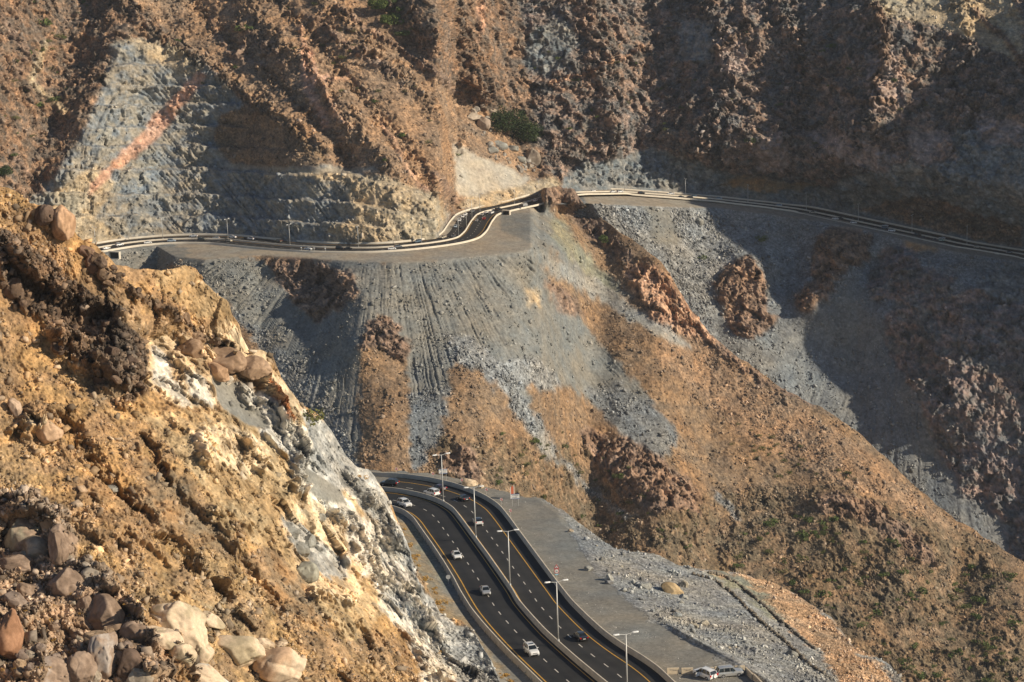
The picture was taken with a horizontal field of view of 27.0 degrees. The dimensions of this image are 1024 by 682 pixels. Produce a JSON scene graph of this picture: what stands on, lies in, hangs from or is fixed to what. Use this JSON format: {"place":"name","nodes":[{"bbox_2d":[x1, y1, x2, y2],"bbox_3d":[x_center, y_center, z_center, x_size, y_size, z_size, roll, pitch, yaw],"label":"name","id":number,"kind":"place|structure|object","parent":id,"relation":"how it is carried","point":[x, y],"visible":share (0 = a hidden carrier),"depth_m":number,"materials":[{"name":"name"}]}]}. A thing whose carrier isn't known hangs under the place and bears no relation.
{"place":"outdoors","nodes":[
{"label":"outdoors","id":0,"kind":"place"},
{"bbox_2d":[0,187,499,681],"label":"hillside","id":1,"kind":"structure","parent":0,"point":[397,603],"depth_m":348.55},
{"bbox_2d":[0,608,24,659],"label":"boulder","id":2,"kind":"object","parent":1,"relation":"on","point":[12,636],"visible":0.98,"depth_m":287.10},
{"bbox_2d":[3,284,23,300],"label":"boulder","id":3,"kind":"object","parent":1,"relation":"on","point":[13,291],"visible":1,"depth_m":348.49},
{"bbox_2d":[7,398,22,416],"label":"boulder","id":4,"kind":"object","parent":1,"relation":"on","point":[14,405],"visible":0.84,"depth_m":332.71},
{"bbox_2d":[4,591,27,607],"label":"boulder","id":5,"kind":"object","parent":1,"relation":"on","point":[13,600],"visible":1,"depth_m":296.80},
{"bbox_2d":[10,278,22,286],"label":"boulder","id":6,"kind":"object","parent":1,"relation":"on","point":[16,281],"visible":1,"depth_m":349.47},
{"bbox_2d":[0,554,34,572],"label":"boulder","id":7,"kind":"object","parent":1,"relation":"on","point":[26,563],"visible":0.98,"depth_m":306.79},
{"bbox_2d":[13,659,26,669],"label":"boulder","id":8,"kind":"object","parent":1,"relation":"on","point":[18,663],"visible":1,"depth_m":286.14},
{"bbox_2d":[1,518,41,551],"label":"boulder","id":9,"kind":"object","parent":1,"relation":"on","point":[20,530],"visible":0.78,"depth_m":311.54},
{"bbox_2d":[15,649,28,659],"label":"boulder","id":10,"kind":"object","parent":1,"relation":"on","point":[21,654],"visible":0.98,"depth_m":287.74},
{"bbox_2d":[16,582,35,597],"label":"boulder","id":11,"kind":"object","parent":1,"relation":"on","point":[23,588],"visible":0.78,"depth_m":302.78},
{"bbox_2d":[22,535,48,557],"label":"boulder","id":12,"kind":"object","parent":1,"relation":"on","point":[34,546],"visible":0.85,"depth_m":309.44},
{"bbox_2d":[35,643,46,651],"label":"boulder","id":13,"kind":"object","parent":1,"relation":"on","point":[41,646],"visible":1,"depth_m":288.70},
{"bbox_2d":[34,204,53,225],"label":"boulder","id":14,"kind":"object","parent":1,"relation":"on","point":[42,213],"visible":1,"depth_m":353.87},
{"bbox_2d":[35,420,63,443],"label":"boulder","id":15,"kind":"object","parent":1,"relation":"on","point":[46,433],"visible":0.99,"depth_m":328.66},
{"bbox_2d":[30,656,70,681],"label":"boulder","id":16,"kind":"object","parent":1,"relation":"on","point":[58,669],"visible":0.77,"depth_m":287.80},
{"bbox_2d":[40,517,62,530],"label":"boulder","id":17,"kind":"object","parent":1,"relation":"on","point":[46,524],"visible":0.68,"depth_m":312.23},
{"bbox_2d":[48,623,60,630],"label":"boulder","id":18,"kind":"object","parent":1,"relation":"on","point":[54,627],"visible":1,"depth_m":298.45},
{"bbox_2d":[50,305,61,317],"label":"boulder","id":19,"kind":"object","parent":1,"relation":"on","point":[59,311],"visible":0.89,"depth_m":353.36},
{"bbox_2d":[48,524,69,564],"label":"boulder","id":20,"kind":"object","parent":1,"relation":"on","point":[58,542],"visible":1,"depth_m":306.46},
{"bbox_2d":[52,341,65,353],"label":"boulder","id":21,"kind":"object","parent":1,"relation":"on","point":[55,347],"visible":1,"depth_m":346.07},
{"bbox_2d":[50,205,75,240],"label":"boulder","id":22,"kind":"object","parent":1,"relation":"on","point":[63,224],"visible":1,"depth_m":355.01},
{"bbox_2d":[47,567,83,599],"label":"boulder","id":23,"kind":"object","parent":1,"relation":"on","point":[64,582],"visible":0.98,"depth_m":302.41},
{"bbox_2d":[66,530,77,545],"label":"boulder","id":24,"kind":"object","parent":1,"relation":"on","point":[72,537],"visible":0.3,"depth_m":310.75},
{"bbox_2d":[66,651,97,681],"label":"boulder","id":25,"kind":"object","parent":1,"relation":"on","point":[82,666],"visible":1,"depth_m":289.16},
{"bbox_2d":[76,595,92,610],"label":"boulder","id":26,"kind":"object","parent":1,"relation":"on","point":[86,602],"visible":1,"depth_m":301.31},
{"bbox_2d":[78,245,94,258],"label":"boulder","id":27,"kind":"object","parent":1,"relation":"on","point":[81,250],"visible":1,"depth_m":359.65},
{"bbox_2d":[80,567,98,580],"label":"boulder","id":28,"kind":"object","parent":1,"relation":"on","point":[84,572],"visible":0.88,"depth_m":304.35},
{"bbox_2d":[85,255,98,274],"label":"boulder","id":29,"kind":"object","parent":1,"relation":"on","point":[92,268],"visible":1,"depth_m":359.32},
{"bbox_2d":[82,630,106,644],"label":"boulder","id":30,"kind":"object","parent":1,"relation":"on","point":[86,636],"visible":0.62,"depth_m":294.42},
{"bbox_2d":[92,670,101,681],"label":"boulder","id":31,"kind":"object","parent":1,"relation":"on","point":[97,677],"visible":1,"depth_m":290.75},
{"bbox_2d":[93,376,105,384],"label":"boulder","id":32,"kind":"object","parent":1,"relation":"on","point":[96,380],"visible":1,"depth_m":346.59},
{"bbox_2d":[94,256,106,267],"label":"boulder","id":33,"kind":"object","parent":1,"relation":"on","point":[100,261],"visible":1,"depth_m":358.65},
{"bbox_2d":[87,632,117,678],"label":"boulder","id":34,"kind":"object","parent":1,"relation":"on","point":[101,650],"visible":0.97,"depth_m":291.48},
{"bbox_2d":[97,268,111,280],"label":"boulder","id":35,"kind":"object","parent":1,"relation":"on","point":[103,274],"visible":1,"depth_m":359.35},
{"bbox_2d":[86,593,124,631],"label":"boulder","id":36,"kind":"object","parent":1,"relation":"on","point":[107,610],"visible":0.79,"depth_m":300.45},
{"bbox_2d":[105,346,120,357],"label":"boulder","id":37,"kind":"object","parent":1,"relation":"on","point":[110,350],"visible":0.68,"depth_m":350.65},
{"bbox_2d":[108,484,118,493],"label":"boulder","id":38,"kind":"object","parent":1,"relation":"on","point":[114,488],"visible":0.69,"depth_m":332.09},
{"bbox_2d":[111,375,121,383],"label":"boulder","id":39,"kind":"object","parent":1,"relation":"on","point":[116,379],"visible":1,"depth_m":343.29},
{"bbox_2d":[116,641,132,665],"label":"boulder","id":40,"kind":"object","parent":1,"relation":"on","point":[119,652],"visible":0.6,"depth_m":293.81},
{"bbox_2d":[117,648,142,681],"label":"boulder","id":41,"kind":"object","parent":1,"relation":"on","point":[130,659],"visible":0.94,"depth_m":292.44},
{"bbox_2d":[119,621,148,641],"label":"boulder","id":42,"kind":"object","parent":1,"relation":"on","point":[130,630],"visible":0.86,"depth_m":297.01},
{"bbox_2d":[126,667,153,681],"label":"boulder","id":43,"kind":"object","parent":1,"relation":"on","point":[137,675],"visible":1,"depth_m":292.21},
{"bbox_2d":[148,625,183,650],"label":"boulder","id":44,"kind":"object","parent":1,"relation":"on","point":[168,637],"visible":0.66,"depth_m":301.61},
{"bbox_2d":[149,601,208,649],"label":"boulder","id":45,"kind":"object","parent":1,"relation":"on","point":[188,621],"visible":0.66,"depth_m":307.04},
{"bbox_2d":[168,642,197,667],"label":"boulder","id":46,"kind":"object","parent":1,"relation":"on","point":[179,651],"visible":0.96,"depth_m":300.49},
{"bbox_2d":[176,338,205,358],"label":"boulder","id":47,"kind":"object","parent":1,"relation":"on","point":[192,347],"visible":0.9,"depth_m":372.05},
{"bbox_2d":[197,332,205,342],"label":"boulder","id":48,"kind":"object","parent":1,"relation":"on","point":[202,338],"visible":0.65,"depth_m":378.50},
{"bbox_2d":[195,643,214,663],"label":"boulder","id":49,"kind":"object","parent":1,"relation":"on","point":[205,653],"visible":0.69,"depth_m":306.65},
{"bbox_2d":[188,663,228,681],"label":"boulder","id":50,"kind":"object","parent":1,"relation":"on","point":[208,672],"visible":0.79,"depth_m":304.05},
{"bbox_2d":[203,610,225,629],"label":"boulder","id":51,"kind":"object","parent":1,"relation":"on","point":[213,620],"visible":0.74,"depth_m":316.50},
{"bbox_2d":[207,362,229,381],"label":"boulder","id":52,"kind":"object","parent":1,"relation":"on","point":[219,372],"visible":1,"depth_m":372.20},
{"bbox_2d":[212,346,246,373],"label":"boulder","id":53,"kind":"object","parent":1,"relation":"on","point":[229,360],"visible":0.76,"depth_m":375.80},
{"bbox_2d":[217,635,265,666],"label":"boulder","id":54,"kind":"object","parent":1,"relation":"on","point":[243,651],"visible":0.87,"depth_m":313.81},
{"bbox_2d":[0,188,497,681],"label":"rubble","id":55,"kind":"object","parent":1,"relation":"on","point":[31,632],"visible":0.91,"depth_m":336.97,"materials":[{"name":"stone"}]},
{"bbox_2d":[239,355,271,379],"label":"boulder","id":56,"kind":"object","parent":1,"relation":"on","point":[257,367],"visible":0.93,"depth_m":378.73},
{"bbox_2d":[257,638,274,649],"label":"boulder","id":57,"kind":"object","parent":1,"relation":"on","point":[267,644],"visible":0.71,"depth_m":322.93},
{"bbox_2d":[252,647,306,681],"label":"boulder","id":58,"kind":"object","parent":1,"relation":"on","point":[282,664],"visible":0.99,"depth_m":315.39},
{"bbox_2d":[288,527,299,539],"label":"boulder","id":59,"kind":"object","parent":1,"relation":"on","point":[295,532],"visible":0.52,"depth_m":355.38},
{"bbox_2d":[296,541,309,556],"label":"boulder","id":60,"kind":"object","parent":1,"relation":"on","point":[303,548],"visible":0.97,"depth_m":356.23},
{"bbox_2d":[296,561,318,582],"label":"boulder","id":61,"kind":"object","parent":1,"relation":"on","point":[308,571],"visible":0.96,"depth_m":349.29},
{"bbox_2d":[304,534,315,547],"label":"boulder","id":62,"kind":"object","parent":1,"relation":"on","point":[310,539],"visible":0.81,"depth_m":362.41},
{"bbox_2d":[302,407,324,425],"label":"shrub","id":63,"kind":"object","parent":1,"relation":"on","point":[318,418],"visible":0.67,"depth_m":389.82,"materials":[{"name":"green plant"}]},
{"bbox_2d":[385,491,596,681],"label":"road","id":64,"kind":"structure","parent":0,"point":[526,631],"depth_m":449.71,"materials":[{"name":"asphalt"}]},
{"bbox_2d":[397,497,411,507],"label":"car","id":65,"kind":"object","parent":64,"relation":"on","point":[404,502],"visible":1,"depth_m":533.58,"materials":[{"name":"white paint"}]},
{"bbox_2d":[451,550,461,558],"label":"car","id":66,"kind":"object","parent":64,"relation":"on","point":[455,554],"visible":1,"depth_m":480.74,"materials":[{"name":"white paint"}]},
{"bbox_2d":[392,505,541,681],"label":"concrete barrier","id":67,"kind":"object","parent":64,"relation":"on","point":[527,671],"visible":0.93,"depth_m":438.20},
{"bbox_2d":[407,511,545,681],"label":"road marking","id":68,"kind":"object","parent":64,"relation":"on","point":[472,600],"visible":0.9,"depth_m":445.21,"materials":[{"name":"yellow paint"}]},
{"bbox_2d":[480,585,490,594],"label":"car","id":69,"kind":"object","parent":64,"relation":"on","point":[484,589],"visible":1,"depth_m":450.19,"materials":[{"name":"silver metal"}]},
{"bbox_2d":[385,492,593,681],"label":"road marking","id":70,"kind":"object","parent":64,"relation":"on","point":[505,590],"visible":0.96,"depth_m":450.42,"materials":[{"name":"yellow paint"}]},
{"bbox_2d":[523,641,538,656],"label":"car","id":71,"kind":"object","parent":64,"relation":"on","point":[530,648],"visible":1,"depth_m":406.63,"materials":[{"name":"white paint"}]},
{"bbox_2d":[0,0,1023,248],"bbox_3d":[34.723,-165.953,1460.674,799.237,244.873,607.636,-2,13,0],"label":"mountain","id":72,"kind":"structure","parent":0,"point":[150,50],"depth_m":1421.49,"materials":[{"name":"stone"}]},
{"bbox_2d":[0,164,13,178],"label":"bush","id":73,"kind":"object","parent":72,"relation":"on","point":[4,171],"visible":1,"depth_m":1247.29,"materials":[{"name":"green plant"}]},
{"bbox_2d":[367,0,388,10],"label":"tree","id":74,"kind":"object","parent":72,"relation":"on","point":[379,4],"visible":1,"depth_m":1392.97,"materials":[{"name":"green plant"}]},
{"bbox_2d":[380,12,400,24],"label":"tree","id":75,"kind":"object","parent":72,"relation":"on","point":[393,16],"visible":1,"depth_m":1387.61,"materials":[{"name":"green plant"}]},
{"bbox_2d":[467,112,480,120],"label":"boulder","id":76,"kind":"object","parent":72,"relation":"on","point":[473,116],"visible":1,"depth_m":1433.86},
{"bbox_2d":[476,116,490,130],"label":"boulder","id":77,"kind":"object","parent":72,"relation":"on","point":[483,123],"visible":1,"depth_m":1434.20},
{"bbox_2d":[495,140,508,150],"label":"boulder","id":78,"kind":"object","parent":72,"relation":"on","point":[501,145],"visible":0.86,"depth_m":1431.38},
{"bbox_2d":[490,103,529,133],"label":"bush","id":79,"kind":"object","parent":72,"relation":"on","point":[502,121],"visible":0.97,"depth_m":1449.73,"materials":[{"name":"green plant"}]},
{"bbox_2d":[0,0,1023,244],"bbox_3d":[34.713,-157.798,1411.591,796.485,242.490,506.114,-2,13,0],"label":"rubble","id":80,"kind":"object","parent":72,"relation":"on","point":[582,144],"visible":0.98,"depth_m":1445.32,"materials":[{"name":"stone"}]},
{"bbox_2d":[510,121,544,144],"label":"tree","id":81,"kind":"object","parent":72,"relation":"on","point":[530,132],"visible":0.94,"depth_m":1459.17,"materials":[{"name":"green plant"}]},
{"bbox_2d":[525,148,540,167],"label":"boulder","id":82,"kind":"object","parent":72,"relation":"on","point":[533,155],"visible":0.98,"depth_m":1450.99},
{"bbox_2d":[380,477,665,681],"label":"road","id":83,"kind":"structure","parent":0,"point":[570,627],"depth_m":450.92,"materials":[{"name":"asphalt"}]},
{"bbox_2d":[380,478,398,486],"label":"car","id":84,"kind":"object","parent":83,"relation":"on","point":[392,482],"visible":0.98,"depth_m":557.38,"materials":[{"name":"black paint"}]},
{"bbox_2d":[424,487,439,495],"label":"car","id":85,"kind":"object","parent":83,"relation":"on","point":[433,491],"visible":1,"depth_m":543.98,"materials":[{"name":"white paint"}]},
{"bbox_2d":[457,494,469,501],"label":"car","id":86,"kind":"object","parent":83,"relation":"on","point":[463,497],"visible":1,"depth_m":537.56,"materials":[{"name":"black paint"}]},
{"bbox_2d":[381,486,606,681],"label":"concrete barrier","id":87,"kind":"object","parent":83,"relation":"on","point":[597,677],"visible":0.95,"depth_m":454.77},
{"bbox_2d":[432,452,449,500],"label":"street lamp","id":88,"kind":"object","parent":87,"relation":"on","point":[442,475],"visible":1,"depth_m":532.03,"materials":[{"name":"silver metal"}]},
{"bbox_2d":[464,485,483,536],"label":"street lamp","id":89,"kind":"object","parent":87,"relation":"on","point":[474,507],"visible":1,"depth_m":493.79,"materials":[{"name":"silver metal"}]},
{"bbox_2d":[497,529,518,584],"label":"street lamp","id":90,"kind":"object","parent":87,"relation":"on","point":[508,553],"visible":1,"depth_m":451.18,"materials":[{"name":"silver metal"}]},
{"bbox_2d":[545,579,567,640],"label":"street lamp","id":91,"kind":"object","parent":87,"relation":"on","point":[557,607],"visible":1,"depth_m":409.62,"materials":[{"name":"silver metal"}]},
{"bbox_2d":[613,631,638,681],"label":"street lamp","id":92,"kind":"object","parent":87,"relation":"on","point":[626,650],"visible":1,"depth_m":373.25,"materials":[{"name":"silver metal"}]},
{"bbox_2d":[371,471,674,681],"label":"concrete barrier","id":93,"kind":"object","parent":83,"relation":"on","point":[663,674],"visible":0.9,"depth_m":466.76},
{"bbox_2d":[406,482,649,681],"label":"road marking","id":94,"kind":"object","parent":83,"relation":"on","point":[549,594],"visible":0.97,"depth_m":449.71,"materials":[{"name":"yellow paint"}]},
{"bbox_2d":[573,631,588,641],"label":"car","id":95,"kind":"object","parent":83,"relation":"on","point":[580,635],"visible":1,"depth_m":414.63,"materials":[{"name":"black paint"}]},
{"bbox_2d":[96,195,1023,252],"bbox_3d":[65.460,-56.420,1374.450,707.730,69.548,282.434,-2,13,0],"label":"road","id":96,"kind":"structure","parent":0,"point":[469,217],"depth_m":1309.37,"materials":[{"name":"asphalt"}]},
{"bbox_2d":[94,188,1023,250],"bbox_3d":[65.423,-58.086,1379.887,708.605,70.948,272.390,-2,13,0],"label":"concrete barrier","id":97,"kind":"object","parent":96,"relation":"on","point":[401,241],"visible":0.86,"depth_m":1385.29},
{"bbox_2d":[98,191,1023,254],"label":"concrete barrier","id":98,"kind":"object","parent":96,"relation":"on","point":[463,232],"visible":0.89,"depth_m":1364.99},
{"bbox_2d":[99,192,1023,257],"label":"road","id":99,"kind":"structure","parent":0,"point":[477,227],"depth_m":1277.68,"materials":[{"name":"asphalt"}]},
{"bbox_2d":[102,193,1023,258],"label":"concrete barrier","id":100,"kind":"object","parent":99,"relation":"on","point":[380,251],"visible":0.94,"depth_m":1266.16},
{"bbox_2d":[105,186,1023,681],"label":"ridge","id":101,"kind":"structure","parent":0,"point":[511,236],"depth_m":1227.88,"materials":[{"name":"stone"}]},
{"bbox_2d":[108,251,120,259],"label":"culvert","id":102,"kind":"object","parent":101,"relation":"on","point":[116,255],"visible":0.9,"depth_m":1226.97,"materials":[{"name":"concrete"}]},
{"bbox_2d":[115,186,1023,681],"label":"rubble","id":103,"kind":"object","parent":101,"relation":"on","point":[461,348],"visible":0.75,"depth_m":1219.73,"materials":[{"name":"stone"}]},
{"bbox_2d":[814,590,832,597],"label":"shrub","id":104,"kind":"object","parent":101,"relation":"on","point":[823,593],"visible":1,"depth_m":1215.85,"materials":[{"name":"green plant"}]},
{"bbox_2d":[370,470,901,681],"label":"roadside ground","id":105,"kind":"structure","parent":0,"point":[555,541],"depth_m":449.29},
{"bbox_2d":[460,477,477,486],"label":"boulder","id":106,"kind":"object","parent":105,"relation":"on","point":[466,482],"visible":0.88,"depth_m":554.84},
{"bbox_2d":[638,582,651,589],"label":"boulder","id":107,"kind":"object","parent":105,"relation":"on","point":[648,586],"visible":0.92,"depth_m":456.26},
{"bbox_2d":[661,582,683,593],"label":"boulder","id":108,"kind":"object","parent":105,"relation":"on","point":[671,587],"visible":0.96,"depth_m":456.62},
{"bbox_2d":[667,667,678,673],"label":"concrete block","id":109,"kind":"object","parent":105,"relation":"on","point":[674,670],"depth_m":392.25,"materials":[{"name":"grey"}]},
{"bbox_2d":[681,667,692,673],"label":"concrete block","id":110,"kind":"object","parent":105,"relation":"on","point":[688,670],"depth_m":391.96,"materials":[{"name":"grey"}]},
{"bbox_2d":[692,666,717,679],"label":"car","id":111,"kind":"object","parent":105,"relation":"on","point":[707,673],"visible":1,"depth_m":388.47,"materials":[{"name":"white paint"}]},
{"bbox_2d":[549,502,901,681],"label":"rubble","id":112,"kind":"object","parent":105,"relation":"on","point":[755,650],"visible":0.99,"depth_m":427.49,"materials":[{"name":"stone"}]},
{"bbox_2d":[715,664,743,677],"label":"car","id":113,"kind":"object","parent":105,"relation":"on","point":[723,671],"visible":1,"depth_m":389.14,"materials":[{"name":"silver metal"}]},
{"bbox_2d":[692,572,825,673],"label":"stone wall","id":114,"kind":"structure","parent":105,"relation":"on","point":[761,621],"depth_m":441.38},
{"bbox_2d":[707,570,816,649],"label":"stone wall","id":115,"kind":"structure","parent":105,"relation":"on","point":[776,616],"depth_m":461.06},
{"bbox_2d":[538,189,1023,561],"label":"canyon wall","id":116,"kind":"structure","parent":0,"point":[982,429],"depth_m":1390.97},
{"bbox_2d":[537,203,1023,558],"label":"rubble","id":117,"kind":"object","parent":116,"relation":"on","point":[616,212],"visible":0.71,"depth_m":1409.39,"materials":[{"name":"stone"}]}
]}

